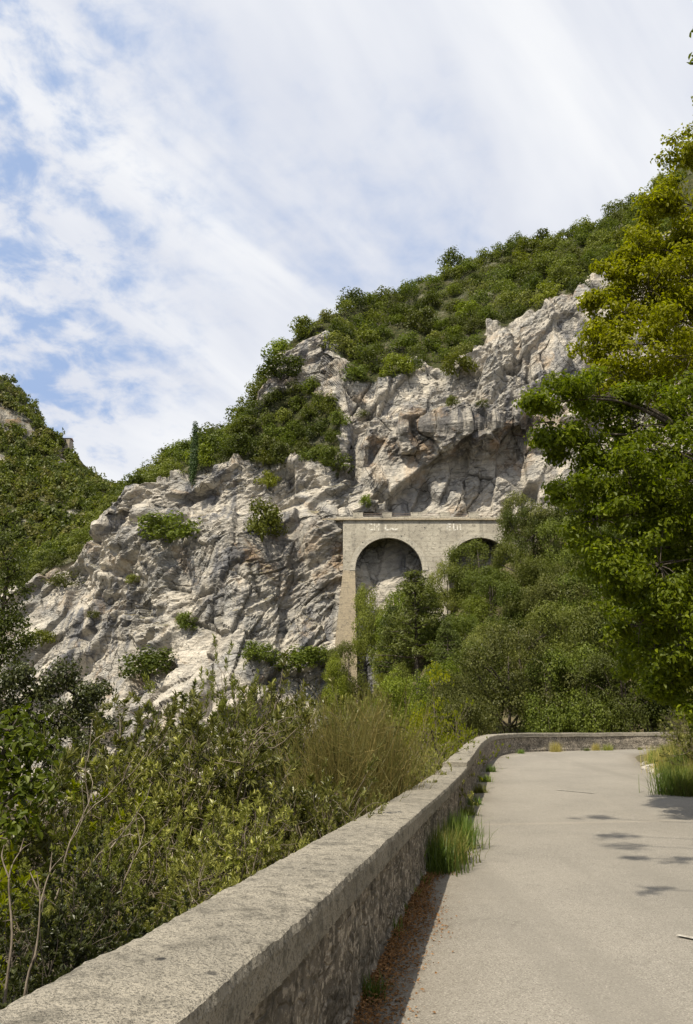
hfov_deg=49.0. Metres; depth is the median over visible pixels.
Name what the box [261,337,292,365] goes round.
bush
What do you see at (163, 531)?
bush
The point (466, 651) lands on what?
tree
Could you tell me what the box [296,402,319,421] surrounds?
bush
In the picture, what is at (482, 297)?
bush
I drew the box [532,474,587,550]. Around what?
tree
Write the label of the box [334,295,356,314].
bush
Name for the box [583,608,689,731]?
tree
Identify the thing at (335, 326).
bush
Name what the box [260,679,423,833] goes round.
shrub
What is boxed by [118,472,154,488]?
bush
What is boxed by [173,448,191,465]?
bush
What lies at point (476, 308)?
bush
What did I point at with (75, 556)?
bush
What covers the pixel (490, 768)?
grass tuft
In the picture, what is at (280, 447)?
bush
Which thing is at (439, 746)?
shrub
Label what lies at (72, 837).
shrub
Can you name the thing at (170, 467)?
bush
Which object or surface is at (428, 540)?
viaduct
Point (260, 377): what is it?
bush
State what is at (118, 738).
shrub
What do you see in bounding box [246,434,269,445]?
bush
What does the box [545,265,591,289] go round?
bush
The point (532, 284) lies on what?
bush
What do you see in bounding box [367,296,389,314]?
bush
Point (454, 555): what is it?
tree
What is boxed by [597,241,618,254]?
bush
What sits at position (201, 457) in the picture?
bush
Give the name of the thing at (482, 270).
bush
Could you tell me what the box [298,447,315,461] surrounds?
bush
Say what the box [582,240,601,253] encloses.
bush
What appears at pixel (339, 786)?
shrub
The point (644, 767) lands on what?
roadside stone
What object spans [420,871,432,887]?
grass tuft
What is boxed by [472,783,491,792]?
grass tuft
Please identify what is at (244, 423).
bush
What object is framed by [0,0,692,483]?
sky
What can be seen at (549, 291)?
bush
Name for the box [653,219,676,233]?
bush
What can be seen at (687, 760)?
grass tuft
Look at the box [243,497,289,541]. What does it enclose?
bush
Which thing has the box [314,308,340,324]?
bush
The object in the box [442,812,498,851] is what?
grass tuft
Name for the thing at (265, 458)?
bush
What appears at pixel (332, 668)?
tree
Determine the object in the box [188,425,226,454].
bush
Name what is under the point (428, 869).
grass tuft
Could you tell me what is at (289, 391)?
bush
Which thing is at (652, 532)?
tree
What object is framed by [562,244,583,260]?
bush
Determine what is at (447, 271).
bush
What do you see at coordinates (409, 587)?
broadleaf tree
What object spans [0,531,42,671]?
tree
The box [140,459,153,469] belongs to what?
bush
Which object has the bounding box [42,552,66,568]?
bush
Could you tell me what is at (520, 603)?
tree
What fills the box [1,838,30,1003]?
bare stem
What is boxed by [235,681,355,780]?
shrub
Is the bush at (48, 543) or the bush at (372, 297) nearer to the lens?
the bush at (48, 543)
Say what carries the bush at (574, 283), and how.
on the cliff
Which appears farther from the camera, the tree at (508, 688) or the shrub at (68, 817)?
the tree at (508, 688)
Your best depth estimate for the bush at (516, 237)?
162.88 m
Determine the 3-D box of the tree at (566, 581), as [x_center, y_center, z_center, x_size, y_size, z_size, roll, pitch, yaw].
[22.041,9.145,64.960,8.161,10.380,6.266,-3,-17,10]
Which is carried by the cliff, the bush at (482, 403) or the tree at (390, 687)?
the bush at (482, 403)
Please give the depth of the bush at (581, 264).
131.28 m
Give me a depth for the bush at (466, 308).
138.11 m
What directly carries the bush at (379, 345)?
on the cliff
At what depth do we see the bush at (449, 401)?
110.33 m
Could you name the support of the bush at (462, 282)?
on the cliff
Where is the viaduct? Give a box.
[322,512,589,717]
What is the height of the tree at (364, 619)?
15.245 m
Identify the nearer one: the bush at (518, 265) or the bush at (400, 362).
the bush at (400, 362)
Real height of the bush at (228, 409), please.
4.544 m
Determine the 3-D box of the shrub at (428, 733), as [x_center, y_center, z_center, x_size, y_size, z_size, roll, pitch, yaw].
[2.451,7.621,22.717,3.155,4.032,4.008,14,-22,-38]
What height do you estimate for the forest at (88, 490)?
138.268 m
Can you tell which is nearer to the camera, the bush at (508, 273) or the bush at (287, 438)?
the bush at (287, 438)
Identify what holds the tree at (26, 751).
on the ground
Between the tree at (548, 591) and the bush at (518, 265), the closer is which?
the tree at (548, 591)
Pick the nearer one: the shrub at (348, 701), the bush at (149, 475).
the shrub at (348, 701)
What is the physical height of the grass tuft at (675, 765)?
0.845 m
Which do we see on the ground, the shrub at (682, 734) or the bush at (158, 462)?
the shrub at (682, 734)
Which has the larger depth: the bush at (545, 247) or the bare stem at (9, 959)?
the bush at (545, 247)
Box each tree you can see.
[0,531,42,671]
[0,653,119,807]
[0,697,82,850]
[321,651,351,725]
[324,639,372,710]
[351,583,389,694]
[357,692,381,734]
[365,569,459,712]
[368,588,414,673]
[371,604,421,688]
[371,650,389,699]
[374,660,411,731]
[376,666,434,765]
[383,634,413,686]
[387,583,439,675]
[406,657,461,738]
[406,660,466,775]
[418,611,486,680]
[421,669,502,750]
[425,558,475,624]
[426,621,472,700]
[442,537,503,616]
[443,595,497,659]
[447,639,511,735]
[448,619,584,734]
[454,620,518,675]
[459,563,522,623]
[477,605,573,703]
[481,578,535,649]
[491,539,556,600]
[494,506,553,569]
[495,490,561,559]
[499,562,570,646]
[512,364,692,736]
[517,647,589,732]
[520,559,599,635]
[521,517,573,596]
[521,599,598,691]
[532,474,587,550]
[552,641,629,732]
[554,473,627,544]
[554,595,637,695]
[555,569,607,647]
[556,515,589,591]
[565,96,692,410]
[574,652,665,732]
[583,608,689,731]
[584,517,635,596]
[619,503,691,550]
[626,644,692,731]
[687,28,692,64]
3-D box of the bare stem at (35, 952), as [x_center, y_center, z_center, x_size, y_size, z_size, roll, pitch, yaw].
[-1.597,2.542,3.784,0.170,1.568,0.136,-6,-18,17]
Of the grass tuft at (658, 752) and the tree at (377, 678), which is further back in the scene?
the tree at (377, 678)
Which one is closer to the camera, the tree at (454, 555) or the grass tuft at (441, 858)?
the grass tuft at (441, 858)
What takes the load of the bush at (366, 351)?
on the cliff
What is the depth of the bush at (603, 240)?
145.22 m
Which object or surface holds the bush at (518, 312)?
on the cliff
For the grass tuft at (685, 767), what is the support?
on the ground
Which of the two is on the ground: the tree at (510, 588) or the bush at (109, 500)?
the tree at (510, 588)
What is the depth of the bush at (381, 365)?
126.35 m
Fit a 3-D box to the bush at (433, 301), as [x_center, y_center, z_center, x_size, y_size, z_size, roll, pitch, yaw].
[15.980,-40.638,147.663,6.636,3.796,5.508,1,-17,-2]
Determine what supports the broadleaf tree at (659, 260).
on the ground
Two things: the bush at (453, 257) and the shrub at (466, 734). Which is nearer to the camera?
the shrub at (466, 734)
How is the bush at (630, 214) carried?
on the cliff
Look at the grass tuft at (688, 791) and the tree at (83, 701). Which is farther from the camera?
the grass tuft at (688, 791)
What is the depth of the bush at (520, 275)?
143.59 m
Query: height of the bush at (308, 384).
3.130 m
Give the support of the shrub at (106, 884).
on the ground
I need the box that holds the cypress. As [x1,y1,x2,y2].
[188,421,199,488]
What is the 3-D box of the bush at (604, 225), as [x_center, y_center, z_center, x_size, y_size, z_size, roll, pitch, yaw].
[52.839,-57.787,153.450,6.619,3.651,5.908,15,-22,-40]
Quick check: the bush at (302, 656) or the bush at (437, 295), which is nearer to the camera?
the bush at (302, 656)
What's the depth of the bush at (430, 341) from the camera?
128.61 m
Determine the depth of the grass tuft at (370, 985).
4.97 m
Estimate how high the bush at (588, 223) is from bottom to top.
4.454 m
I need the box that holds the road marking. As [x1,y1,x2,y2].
[565,790,692,938]
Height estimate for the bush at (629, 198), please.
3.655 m
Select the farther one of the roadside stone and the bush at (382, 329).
the bush at (382, 329)
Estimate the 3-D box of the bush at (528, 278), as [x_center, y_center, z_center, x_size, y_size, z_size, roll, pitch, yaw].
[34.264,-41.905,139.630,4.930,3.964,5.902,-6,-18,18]
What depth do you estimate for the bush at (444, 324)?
136.64 m
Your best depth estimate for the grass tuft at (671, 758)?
24.94 m
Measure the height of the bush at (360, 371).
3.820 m
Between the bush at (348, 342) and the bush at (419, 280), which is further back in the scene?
the bush at (419, 280)
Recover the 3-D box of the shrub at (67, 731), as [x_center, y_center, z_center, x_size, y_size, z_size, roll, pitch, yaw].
[-3.081,5.062,13.187,3.279,4.390,5.039,-13,-21,36]
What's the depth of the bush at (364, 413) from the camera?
116.93 m
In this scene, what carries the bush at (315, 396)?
on the cliff
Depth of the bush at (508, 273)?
147.45 m
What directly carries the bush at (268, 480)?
on the cliff
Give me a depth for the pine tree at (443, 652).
65.33 m
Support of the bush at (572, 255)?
on the cliff
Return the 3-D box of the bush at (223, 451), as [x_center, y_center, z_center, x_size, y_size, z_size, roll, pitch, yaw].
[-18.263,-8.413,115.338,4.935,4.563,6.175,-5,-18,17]
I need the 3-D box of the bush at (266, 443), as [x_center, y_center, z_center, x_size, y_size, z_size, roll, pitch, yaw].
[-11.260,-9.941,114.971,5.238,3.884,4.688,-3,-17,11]
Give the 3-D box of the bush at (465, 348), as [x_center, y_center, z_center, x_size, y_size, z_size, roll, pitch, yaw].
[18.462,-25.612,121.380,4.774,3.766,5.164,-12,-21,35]
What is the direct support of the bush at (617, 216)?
on the cliff
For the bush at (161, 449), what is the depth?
131.52 m
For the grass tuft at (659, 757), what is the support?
on the ground
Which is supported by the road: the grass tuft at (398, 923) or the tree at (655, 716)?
the grass tuft at (398, 923)
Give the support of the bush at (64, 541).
on the cliff
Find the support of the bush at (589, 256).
on the cliff
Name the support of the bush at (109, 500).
on the cliff
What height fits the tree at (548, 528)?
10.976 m
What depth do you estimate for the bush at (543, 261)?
143.22 m
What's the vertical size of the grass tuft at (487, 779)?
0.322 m
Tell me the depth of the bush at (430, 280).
154.66 m
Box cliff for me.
[0,165,692,821]
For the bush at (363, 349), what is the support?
on the cliff
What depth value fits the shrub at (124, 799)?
8.25 m
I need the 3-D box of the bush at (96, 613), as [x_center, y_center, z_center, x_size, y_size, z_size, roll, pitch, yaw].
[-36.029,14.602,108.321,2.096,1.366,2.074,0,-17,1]
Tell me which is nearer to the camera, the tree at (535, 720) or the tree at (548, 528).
the tree at (535, 720)
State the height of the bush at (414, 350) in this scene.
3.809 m
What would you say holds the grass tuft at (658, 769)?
on the ground
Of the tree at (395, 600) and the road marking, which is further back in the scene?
the tree at (395, 600)
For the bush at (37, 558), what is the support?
on the cliff
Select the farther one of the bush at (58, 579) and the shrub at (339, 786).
the bush at (58, 579)
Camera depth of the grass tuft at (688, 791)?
19.31 m
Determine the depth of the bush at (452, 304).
144.00 m
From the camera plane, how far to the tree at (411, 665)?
77.82 m
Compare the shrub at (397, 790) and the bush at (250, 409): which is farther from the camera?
the bush at (250, 409)
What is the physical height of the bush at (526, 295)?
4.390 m
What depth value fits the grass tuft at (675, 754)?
25.33 m
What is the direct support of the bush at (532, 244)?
on the cliff
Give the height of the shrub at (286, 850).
2.722 m
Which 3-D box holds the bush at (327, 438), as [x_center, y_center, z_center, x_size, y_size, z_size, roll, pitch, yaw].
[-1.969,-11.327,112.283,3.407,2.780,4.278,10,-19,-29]
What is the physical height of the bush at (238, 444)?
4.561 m
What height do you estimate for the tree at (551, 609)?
10.015 m
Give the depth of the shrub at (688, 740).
22.85 m
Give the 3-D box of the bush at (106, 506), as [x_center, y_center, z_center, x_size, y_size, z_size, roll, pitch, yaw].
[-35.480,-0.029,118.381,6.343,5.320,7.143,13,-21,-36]
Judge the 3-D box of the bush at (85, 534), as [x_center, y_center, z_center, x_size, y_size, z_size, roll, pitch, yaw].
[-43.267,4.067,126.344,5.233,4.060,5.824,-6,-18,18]
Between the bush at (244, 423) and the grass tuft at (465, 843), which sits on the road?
the grass tuft at (465, 843)
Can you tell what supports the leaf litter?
on the road
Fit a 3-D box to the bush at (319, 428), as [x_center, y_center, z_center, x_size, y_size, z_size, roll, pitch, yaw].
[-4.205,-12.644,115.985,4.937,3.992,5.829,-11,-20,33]
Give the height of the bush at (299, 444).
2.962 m
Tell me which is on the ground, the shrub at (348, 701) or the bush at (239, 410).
the shrub at (348, 701)
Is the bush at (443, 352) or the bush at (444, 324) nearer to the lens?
the bush at (443, 352)
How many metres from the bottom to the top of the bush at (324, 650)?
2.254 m
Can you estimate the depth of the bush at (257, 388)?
127.53 m
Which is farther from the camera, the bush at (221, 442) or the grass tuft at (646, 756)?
the bush at (221, 442)
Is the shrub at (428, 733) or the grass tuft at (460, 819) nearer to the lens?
the grass tuft at (460, 819)
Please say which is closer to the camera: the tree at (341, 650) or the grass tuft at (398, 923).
the grass tuft at (398, 923)
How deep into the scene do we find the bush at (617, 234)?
141.74 m
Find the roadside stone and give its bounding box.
[641,764,656,770]
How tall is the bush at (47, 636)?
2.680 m
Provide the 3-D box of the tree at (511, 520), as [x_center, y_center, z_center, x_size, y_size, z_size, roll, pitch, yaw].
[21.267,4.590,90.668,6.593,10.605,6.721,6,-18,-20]
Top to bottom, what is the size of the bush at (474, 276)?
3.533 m
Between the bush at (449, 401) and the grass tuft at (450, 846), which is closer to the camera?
the grass tuft at (450, 846)
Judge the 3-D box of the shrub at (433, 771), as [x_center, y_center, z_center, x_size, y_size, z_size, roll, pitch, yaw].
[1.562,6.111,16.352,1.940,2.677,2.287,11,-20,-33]
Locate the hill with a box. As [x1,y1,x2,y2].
[0,375,105,592]
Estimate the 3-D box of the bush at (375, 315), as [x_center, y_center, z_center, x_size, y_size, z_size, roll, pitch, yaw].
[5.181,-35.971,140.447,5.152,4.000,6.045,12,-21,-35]
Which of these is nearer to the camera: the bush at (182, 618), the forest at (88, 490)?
the bush at (182, 618)
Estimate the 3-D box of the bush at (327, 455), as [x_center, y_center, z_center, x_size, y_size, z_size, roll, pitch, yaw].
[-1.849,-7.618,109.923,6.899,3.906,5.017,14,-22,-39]
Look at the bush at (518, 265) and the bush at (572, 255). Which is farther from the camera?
the bush at (518, 265)
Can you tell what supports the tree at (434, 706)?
on the ground
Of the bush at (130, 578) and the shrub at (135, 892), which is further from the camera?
the bush at (130, 578)
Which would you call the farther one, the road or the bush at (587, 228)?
the bush at (587, 228)
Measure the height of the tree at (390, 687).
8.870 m
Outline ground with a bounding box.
[0,535,692,1001]
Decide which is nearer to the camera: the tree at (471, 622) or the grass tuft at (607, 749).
the grass tuft at (607, 749)
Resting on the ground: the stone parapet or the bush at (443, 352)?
the stone parapet
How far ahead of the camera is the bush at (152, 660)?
91.45 m
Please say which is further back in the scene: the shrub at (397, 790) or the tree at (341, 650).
the tree at (341, 650)
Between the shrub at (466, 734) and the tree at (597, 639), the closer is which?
the shrub at (466, 734)
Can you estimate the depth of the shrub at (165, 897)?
5.71 m
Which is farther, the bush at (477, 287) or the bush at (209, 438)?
the bush at (477, 287)
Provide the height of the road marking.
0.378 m
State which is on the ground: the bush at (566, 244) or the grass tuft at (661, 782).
the grass tuft at (661, 782)
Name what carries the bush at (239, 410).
on the cliff
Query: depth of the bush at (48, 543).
131.97 m
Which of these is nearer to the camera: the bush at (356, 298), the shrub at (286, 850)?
the shrub at (286, 850)
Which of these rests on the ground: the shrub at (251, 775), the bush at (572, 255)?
the shrub at (251, 775)
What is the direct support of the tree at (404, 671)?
on the ground
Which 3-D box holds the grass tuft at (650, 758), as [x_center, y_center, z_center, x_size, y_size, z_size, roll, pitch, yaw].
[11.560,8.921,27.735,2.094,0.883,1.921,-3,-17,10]
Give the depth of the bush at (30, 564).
126.04 m
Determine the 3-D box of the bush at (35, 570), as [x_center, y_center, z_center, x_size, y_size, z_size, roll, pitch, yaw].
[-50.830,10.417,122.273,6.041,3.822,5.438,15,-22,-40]
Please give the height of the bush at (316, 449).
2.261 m
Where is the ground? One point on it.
(422, 669)
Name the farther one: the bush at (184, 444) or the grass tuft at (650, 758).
the bush at (184, 444)
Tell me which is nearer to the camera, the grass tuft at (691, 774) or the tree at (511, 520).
the grass tuft at (691, 774)
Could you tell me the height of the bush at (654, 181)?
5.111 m
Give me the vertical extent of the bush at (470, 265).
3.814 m
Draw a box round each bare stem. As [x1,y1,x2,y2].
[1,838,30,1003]
[23,853,63,995]
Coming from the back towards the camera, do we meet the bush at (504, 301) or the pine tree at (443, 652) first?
the bush at (504, 301)
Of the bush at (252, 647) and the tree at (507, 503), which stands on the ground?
the tree at (507, 503)
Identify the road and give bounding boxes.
[356,749,692,1023]
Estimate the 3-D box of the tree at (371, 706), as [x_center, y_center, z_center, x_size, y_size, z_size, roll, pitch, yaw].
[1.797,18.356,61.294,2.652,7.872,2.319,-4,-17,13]
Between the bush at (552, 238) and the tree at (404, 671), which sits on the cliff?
the bush at (552, 238)
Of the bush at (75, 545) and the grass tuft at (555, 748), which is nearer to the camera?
the grass tuft at (555, 748)
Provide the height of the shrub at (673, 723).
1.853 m
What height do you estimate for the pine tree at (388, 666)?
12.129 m
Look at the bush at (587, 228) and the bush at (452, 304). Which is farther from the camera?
the bush at (587, 228)
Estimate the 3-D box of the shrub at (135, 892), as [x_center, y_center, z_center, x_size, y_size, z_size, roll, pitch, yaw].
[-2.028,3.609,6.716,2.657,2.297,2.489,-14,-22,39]
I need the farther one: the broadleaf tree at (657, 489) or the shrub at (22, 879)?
the broadleaf tree at (657, 489)
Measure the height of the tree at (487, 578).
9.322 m
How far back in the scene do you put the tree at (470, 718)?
47.26 m
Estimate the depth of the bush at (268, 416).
120.57 m
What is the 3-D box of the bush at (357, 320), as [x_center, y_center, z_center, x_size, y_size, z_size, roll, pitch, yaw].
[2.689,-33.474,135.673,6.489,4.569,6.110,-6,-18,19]
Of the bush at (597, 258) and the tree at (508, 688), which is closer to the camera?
the tree at (508, 688)
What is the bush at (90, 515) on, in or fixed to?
on the cliff
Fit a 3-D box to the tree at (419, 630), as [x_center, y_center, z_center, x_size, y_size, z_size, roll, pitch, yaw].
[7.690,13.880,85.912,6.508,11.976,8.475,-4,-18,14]
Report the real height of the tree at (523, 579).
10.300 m
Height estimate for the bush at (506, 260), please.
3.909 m
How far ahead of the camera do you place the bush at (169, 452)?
127.44 m
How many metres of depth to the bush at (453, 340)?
127.59 m
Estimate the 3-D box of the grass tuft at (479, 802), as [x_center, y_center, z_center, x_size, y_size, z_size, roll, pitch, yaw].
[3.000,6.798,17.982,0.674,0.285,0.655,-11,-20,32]
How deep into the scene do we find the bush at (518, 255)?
154.20 m
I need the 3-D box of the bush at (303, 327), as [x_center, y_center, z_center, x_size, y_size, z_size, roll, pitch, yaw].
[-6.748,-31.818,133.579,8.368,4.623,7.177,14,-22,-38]
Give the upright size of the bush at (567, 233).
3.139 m
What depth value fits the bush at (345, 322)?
133.06 m
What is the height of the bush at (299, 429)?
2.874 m
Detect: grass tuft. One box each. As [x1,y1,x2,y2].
[360,968,405,1004]
[392,916,406,939]
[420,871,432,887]
[423,823,478,876]
[425,855,445,874]
[428,831,468,869]
[431,821,494,866]
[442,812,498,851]
[448,807,487,835]
[460,803,481,815]
[467,794,486,805]
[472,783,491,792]
[479,774,496,782]
[482,763,499,771]
[544,740,564,751]
[589,742,600,750]
[599,742,612,750]
[631,762,692,796]
[639,745,663,766]
[641,746,679,770]
[643,746,669,763]
[646,756,691,776]
[647,759,683,780]
[648,744,673,763]
[648,761,669,777]
[649,750,686,772]
[654,770,691,795]
[656,744,692,760]
[657,764,692,787]
[659,742,692,754]
[666,758,692,773]
[666,779,692,796]
[669,762,692,775]
[678,750,692,769]
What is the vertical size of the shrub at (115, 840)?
2.889 m
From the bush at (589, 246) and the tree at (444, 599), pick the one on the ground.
the tree at (444, 599)
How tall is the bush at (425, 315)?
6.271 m
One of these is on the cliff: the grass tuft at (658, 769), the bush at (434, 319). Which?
the bush at (434, 319)
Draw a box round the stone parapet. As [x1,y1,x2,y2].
[0,732,684,1023]
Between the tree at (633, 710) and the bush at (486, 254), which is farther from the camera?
the bush at (486, 254)
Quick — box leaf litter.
[346,825,471,1023]
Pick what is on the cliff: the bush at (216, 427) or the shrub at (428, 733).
the bush at (216, 427)
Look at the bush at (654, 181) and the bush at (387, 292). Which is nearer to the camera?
the bush at (387, 292)
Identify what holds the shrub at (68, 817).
on the ground
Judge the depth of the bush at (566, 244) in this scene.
151.66 m
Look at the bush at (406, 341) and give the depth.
128.87 m
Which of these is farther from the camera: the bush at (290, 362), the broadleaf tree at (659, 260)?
the bush at (290, 362)
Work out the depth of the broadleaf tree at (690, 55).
8.47 m
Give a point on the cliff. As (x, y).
(410, 443)
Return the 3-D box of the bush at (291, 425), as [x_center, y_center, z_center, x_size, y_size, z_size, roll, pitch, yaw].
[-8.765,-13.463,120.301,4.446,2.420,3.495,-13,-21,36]
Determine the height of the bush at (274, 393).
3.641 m
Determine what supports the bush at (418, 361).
on the cliff
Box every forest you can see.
[0,373,122,588]
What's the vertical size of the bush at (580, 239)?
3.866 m
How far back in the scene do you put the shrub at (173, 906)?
4.45 m
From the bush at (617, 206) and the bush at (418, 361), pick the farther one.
the bush at (617, 206)
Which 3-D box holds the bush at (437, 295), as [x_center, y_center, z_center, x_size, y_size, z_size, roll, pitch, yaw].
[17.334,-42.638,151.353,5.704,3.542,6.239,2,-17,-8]
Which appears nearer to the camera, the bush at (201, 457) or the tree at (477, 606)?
the tree at (477, 606)
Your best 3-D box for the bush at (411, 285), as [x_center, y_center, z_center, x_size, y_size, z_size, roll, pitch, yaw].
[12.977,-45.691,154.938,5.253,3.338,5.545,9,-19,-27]
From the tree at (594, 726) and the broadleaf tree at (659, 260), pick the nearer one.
the broadleaf tree at (659, 260)
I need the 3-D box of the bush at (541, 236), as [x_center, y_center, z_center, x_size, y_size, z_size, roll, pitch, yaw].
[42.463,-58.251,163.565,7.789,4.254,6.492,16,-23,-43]
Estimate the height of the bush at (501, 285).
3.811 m
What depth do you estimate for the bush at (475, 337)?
124.48 m
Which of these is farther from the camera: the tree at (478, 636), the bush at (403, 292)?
the bush at (403, 292)
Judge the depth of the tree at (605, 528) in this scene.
72.91 m
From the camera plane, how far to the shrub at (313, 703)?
14.37 m
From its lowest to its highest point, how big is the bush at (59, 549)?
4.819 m
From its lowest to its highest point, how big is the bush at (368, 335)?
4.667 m
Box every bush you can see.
[10,567,43,584]
[13,557,40,580]
[21,548,38,561]
[25,628,57,646]
[28,560,44,575]
[30,548,50,560]
[33,552,48,565]
[39,540,60,552]
[39,543,68,567]
[41,570,85,587]
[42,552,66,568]
[50,534,77,553]
[67,542,83,556]
[69,534,88,562]
[70,526,90,543]
[82,505,101,530]
[86,611,99,617]
[96,494,118,518]
[103,495,118,504]
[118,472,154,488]
[118,644,178,678]
[124,574,139,583]
[130,463,156,480]
[130,510,202,543]
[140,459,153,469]
[142,461,176,482]
[148,452,180,471]
[155,447,176,460]
[157,459,188,477]
[161,439,185,460]
[173,438,200,459]
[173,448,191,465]
[174,611,198,630]
[182,441,217,466]
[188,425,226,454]
[190,422,224,439]
[210,442,235,466]
[214,433,240,450]
[219,424,240,439]
[220,437,247,455]
[223,432,262,457]
[224,402,249,421]
[226,414,257,437]
[230,406,248,419]
[236,379,264,408]
[238,640,279,663]
[242,399,272,417]
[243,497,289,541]
[244,369,266,390]
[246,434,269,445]
[249,450,273,465]
[253,435,286,455]
[253,469,281,488]
[254,412,276,427]
[256,350,307,383]
[259,387,289,407]
[260,423,290,439]
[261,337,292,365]
[266,441,303,467]
[270,644,324,672]
[272,407,293,423]
[274,431,296,445]
[280,419,301,431]
[283,379,301,395]
[288,314,324,338]
[288,396,309,410]
[291,423,311,439]
[293,437,311,453]
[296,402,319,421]
[297,376,320,397]
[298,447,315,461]
[303,416,329,441]
[304,644,337,662]
[309,391,342,415]
[310,390,325,405]
[312,443,327,454]
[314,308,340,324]
[314,445,353,473]
[320,330,359,357]
[321,428,346,443]
[326,316,355,339]
[328,410,352,426]
[330,316,354,330]
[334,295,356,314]
[336,286,378,311]
[339,361,369,382]
[348,313,377,332]
[348,341,384,372]
[352,323,381,344]
[354,342,376,359]
[354,409,368,417]
[358,494,370,508]
[361,292,379,302]
[364,308,390,324]
[365,337,390,354]
[366,285,403,306]
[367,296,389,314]
[372,323,394,337]
[378,350,404,368]
[379,350,415,376]
[381,314,406,325]
[387,300,417,318]
[387,329,422,350]
[394,283,419,301]
[398,278,423,291]
[400,306,437,334]
[404,343,430,361]
[408,349,431,370]
[411,302,424,310]
[413,274,439,285]
[415,290,443,308]
[417,305,442,324]
[420,335,442,352]
[422,274,443,290]
[422,288,445,299]
[424,330,445,342]
[429,342,451,362]
[432,317,451,330]
[435,246,468,275]
[438,264,465,281]
[438,281,463,297]
[439,349,479,376]
[441,298,464,313]
[441,325,464,340]
[442,331,467,348]
[444,311,468,330]
[445,395,460,405]
[448,277,468,289]
[449,341,475,356]
[453,298,481,317]
[456,257,478,273]
[459,328,483,345]
[461,314,485,334]
[464,278,494,295]
[465,281,493,305]
[466,272,494,285]
[470,305,489,320]
[473,247,501,264]
[475,305,498,325]
[475,399,489,408]
[476,259,500,274]
[484,262,517,282]
[487,288,519,309]
[488,278,521,293]
[490,241,513,258]
[494,302,527,321]
[498,284,526,299]
[499,256,521,268]
[504,230,527,248]
[509,249,532,264]
[512,235,542,257]
[512,257,543,276]
[515,268,544,285]
[516,289,543,306]
[517,272,551,301]
[519,272,542,289]
[527,279,563,308]
[530,243,556,259]
[531,247,565,275]
[532,228,555,241]
[538,231,570,250]
[545,257,577,279]
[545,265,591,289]
[555,228,575,241]
[555,240,575,253]
[559,253,577,267]
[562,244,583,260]
[565,271,591,292]
[568,215,597,233]
[568,257,591,277]
[569,223,595,243]
[573,230,603,245]
[580,247,601,264]
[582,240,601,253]
[586,227,614,248]
[586,257,610,273]
[594,216,620,232]
[596,245,619,264]
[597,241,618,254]
[601,198,630,220]
[606,224,632,247]
[609,209,627,224]
[620,217,640,230]
[621,205,642,224]
[624,192,647,204]
[644,172,665,191]
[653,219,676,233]
[661,170,686,182]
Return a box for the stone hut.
[61,438,73,451]
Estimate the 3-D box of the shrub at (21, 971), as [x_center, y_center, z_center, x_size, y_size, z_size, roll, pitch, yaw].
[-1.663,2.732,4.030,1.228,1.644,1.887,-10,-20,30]
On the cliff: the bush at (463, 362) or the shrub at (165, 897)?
the bush at (463, 362)
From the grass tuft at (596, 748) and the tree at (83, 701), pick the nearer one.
the tree at (83, 701)
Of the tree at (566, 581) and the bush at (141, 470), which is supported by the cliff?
the bush at (141, 470)
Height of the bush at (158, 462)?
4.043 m
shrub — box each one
[0,684,380,929]
[0,729,206,966]
[0,733,288,966]
[0,778,166,994]
[0,783,231,965]
[0,825,169,1006]
[0,847,154,1009]
[0,889,190,1002]
[3,754,175,971]
[6,719,153,1002]
[31,681,261,886]
[31,825,255,947]
[38,781,309,933]
[64,649,437,903]
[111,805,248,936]
[118,634,303,821]
[147,757,388,895]
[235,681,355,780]
[236,674,420,828]
[244,757,382,855]
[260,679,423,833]
[293,681,452,814]
[327,683,407,748]
[346,704,474,790]
[397,698,482,784]
[406,732,478,814]
[430,713,509,768]
[654,715,692,768]
[655,708,688,740]
[659,686,692,750]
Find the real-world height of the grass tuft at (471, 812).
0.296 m
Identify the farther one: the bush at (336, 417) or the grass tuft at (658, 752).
the bush at (336, 417)
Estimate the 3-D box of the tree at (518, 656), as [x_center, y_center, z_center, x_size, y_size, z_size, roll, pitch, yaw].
[14.404,12.504,61.495,7.699,9.831,8.068,-2,-17,8]
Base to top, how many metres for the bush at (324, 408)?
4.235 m
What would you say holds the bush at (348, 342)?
on the cliff
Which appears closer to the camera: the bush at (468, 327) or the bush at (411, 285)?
the bush at (468, 327)
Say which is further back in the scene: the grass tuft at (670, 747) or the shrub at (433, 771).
the grass tuft at (670, 747)
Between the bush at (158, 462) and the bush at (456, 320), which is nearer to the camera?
the bush at (158, 462)
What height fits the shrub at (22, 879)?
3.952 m
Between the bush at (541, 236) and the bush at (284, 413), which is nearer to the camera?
the bush at (284, 413)
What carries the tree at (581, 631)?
on the ground
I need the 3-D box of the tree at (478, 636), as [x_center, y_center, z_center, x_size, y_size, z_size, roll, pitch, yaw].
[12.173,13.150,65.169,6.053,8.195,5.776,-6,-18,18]
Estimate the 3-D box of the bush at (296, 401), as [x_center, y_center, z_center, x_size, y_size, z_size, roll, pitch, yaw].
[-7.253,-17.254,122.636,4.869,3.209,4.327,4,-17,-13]
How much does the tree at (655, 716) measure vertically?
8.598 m
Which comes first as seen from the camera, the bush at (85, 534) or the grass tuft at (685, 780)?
the grass tuft at (685, 780)
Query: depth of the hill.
313.17 m
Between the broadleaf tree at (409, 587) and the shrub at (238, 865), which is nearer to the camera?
the shrub at (238, 865)
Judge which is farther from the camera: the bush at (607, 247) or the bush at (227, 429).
the bush at (607, 247)
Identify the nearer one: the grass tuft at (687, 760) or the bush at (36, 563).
the grass tuft at (687, 760)

